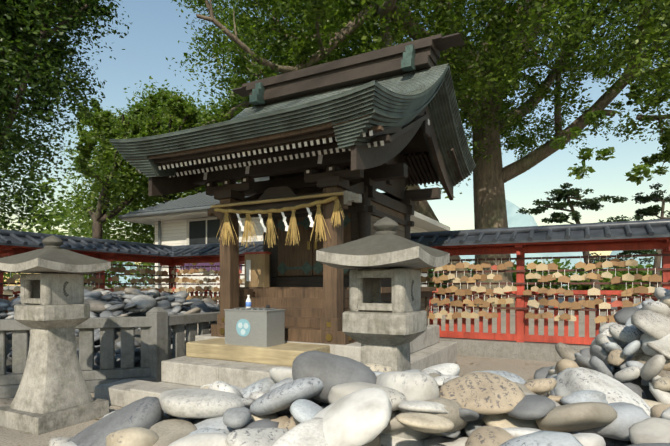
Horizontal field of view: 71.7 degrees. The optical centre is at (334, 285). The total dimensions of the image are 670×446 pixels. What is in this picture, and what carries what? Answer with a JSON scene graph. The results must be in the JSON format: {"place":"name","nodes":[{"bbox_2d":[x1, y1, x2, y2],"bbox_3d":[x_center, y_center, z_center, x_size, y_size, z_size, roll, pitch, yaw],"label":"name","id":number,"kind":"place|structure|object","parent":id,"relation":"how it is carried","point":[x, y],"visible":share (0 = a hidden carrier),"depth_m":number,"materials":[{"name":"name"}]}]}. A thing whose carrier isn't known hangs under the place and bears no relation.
{"place":"outdoors","nodes":[
{"label":"outdoors","id":0,"kind":"place"},
{"bbox_2d":[0,286,650,445],"bbox_3d":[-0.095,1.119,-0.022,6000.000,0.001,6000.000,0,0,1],"label":"ground","id":1,"kind":"structure","parent":0,"point":[13,437],"depth_m":6.92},
{"bbox_2d":[0,235,110,434],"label":"stone lantern","id":2,"kind":"object","parent":1,"relation":"on","point":[51,310],"visible":1,"depth_m":3.73,"materials":[{"name":"stone"}]},
{"bbox_2d":[0,0,131,232],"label":"tree","id":3,"kind":"object","parent":1,"relation":"on","point":[38,81],"depth_m":12.16,"materials":[{"name":"green plant"}]},
{"bbox_2d":[0,307,219,398],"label":"stone fence","id":4,"kind":"object","parent":1,"relation":"on","point":[155,324],"visible":0.6,"depth_m":4.99,"materials":[{"name":"stone"}]},
{"bbox_2d":[0,288,219,372],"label":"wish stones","id":5,"kind":"object","parent":1,"relation":"on","point":[129,302],"visible":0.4,"depth_m":6.45,"materials":[{"name":"grey stone"}]},
{"bbox_2d":[51,75,253,287],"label":"trees","id":6,"kind":"object","parent":1,"relation":"on","point":[164,104],"depth_m":27.55,"materials":[{"name":"green plant"}]},
{"bbox_2d":[94,324,456,406],"bbox_3d":[-0.277,0.843,5.577,2.547,0.553,4.000,0,0,28],"label":"shrine podium","id":7,"kind":"object","parent":1,"relation":"on","point":[207,359],"visible":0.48,"depth_m":4.34,"materials":[{"name":"beige stone"}]},
{"bbox_2d":[224,295,284,346],"bbox_3d":[-0.787,0.334,4.545,0.512,0.480,0.312,0,0,28],"label":"offering box","id":8,"kind":"object","parent":7,"relation":"on","point":[248,325],"visible":1,"depth_m":4.42,"materials":[{"name":"stone"}]},
{"bbox_2d":[109,33,475,344],"bbox_3d":[-0.126,-1.150,5.808,3.277,3.438,3.850,0,0,28],"label":"shrine","id":9,"kind":"object","parent":7,"relation":"on","point":[359,130],"visible":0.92,"depth_m":5.11,"materials":[{"name":"brown wood"}]},
{"bbox_2d":[243,252,270,286],"bbox_3d":[-0.946,-0.192,5.622,0.330,0.422,0.120,0,0,28],"label":"notice box","id":10,"kind":"object","parent":9,"relation":"on","point":[256,269],"visible":1,"depth_m":5.57,"materials":[{"name":"brown wood"}]},
{"bbox_2d":[211,192,344,247],"bbox_3d":[-0.641,-0.642,4.788,1.673,0.511,0.090,0,0,28],"label":"shimenawa rope","id":11,"kind":"object","parent":9,"relation":"attached to","point":[293,225],"visible":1,"depth_m":4.73,"materials":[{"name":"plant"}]},
{"bbox_2d":[118,176,449,303],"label":"house","id":12,"kind":"structure","parent":1,"relation":"on","point":[187,220],"depth_m":14.32,"materials":[{"name":"white paint"}]},
{"bbox_2d":[0,164,661,296],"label":"hedge foliage","id":13,"kind":"object","parent":1,"relation":"on","point":[58,222],"visible":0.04,"depth_m":43.60,"materials":[{"name":"green plant"}]},
{"bbox_2d":[0,219,669,361],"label":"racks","id":14,"kind":"object","parent":1,"relation":"on","point":[521,343],"visible":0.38,"depth_m":7.17,"materials":[{"name":"red paint"}]},
{"bbox_2d":[49,287,669,445],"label":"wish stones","id":15,"kind":"object","parent":1,"relation":"on","point":[610,386],"visible":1,"depth_m":1.32,"materials":[{"name":"grey stone"}]},
{"bbox_2d":[316,217,449,370],"bbox_3d":[0.310,0.350,2.830,0.620,1.538,0.620,0,0,28],"label":"stone lantern","id":16,"kind":"object","parent":1,"relation":"on","point":[385,333],"visible":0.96,"depth_m":2.68,"materials":[{"name":"stone"}]},
{"bbox_2d":[166,0,669,310],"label":"camphor tree","id":17,"kind":"object","parent":1,"relation":"on","point":[335,17],"depth_m":17.41,"materials":[{"name":"green plant"}]},
{"bbox_2d":[516,182,669,311],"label":"pine trees","id":18,"kind":"object","parent":1,"relation":"on","point":[593,203],"depth_m":18.77,"materials":[{"name":"green plant"}]},
{"bbox_2d":[0,0,669,285],"label":"sky","id":19,"kind":"structure","parent":0,"point":[156,28],"materials":[{"name":"blue"}]},
{"bbox_2d":[89,200,661,285],"bbox_3d":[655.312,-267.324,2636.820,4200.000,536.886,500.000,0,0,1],"label":"distant mountains","id":20,"kind":"structure","parent":0,"point":[515,219],"depth_m":2555.63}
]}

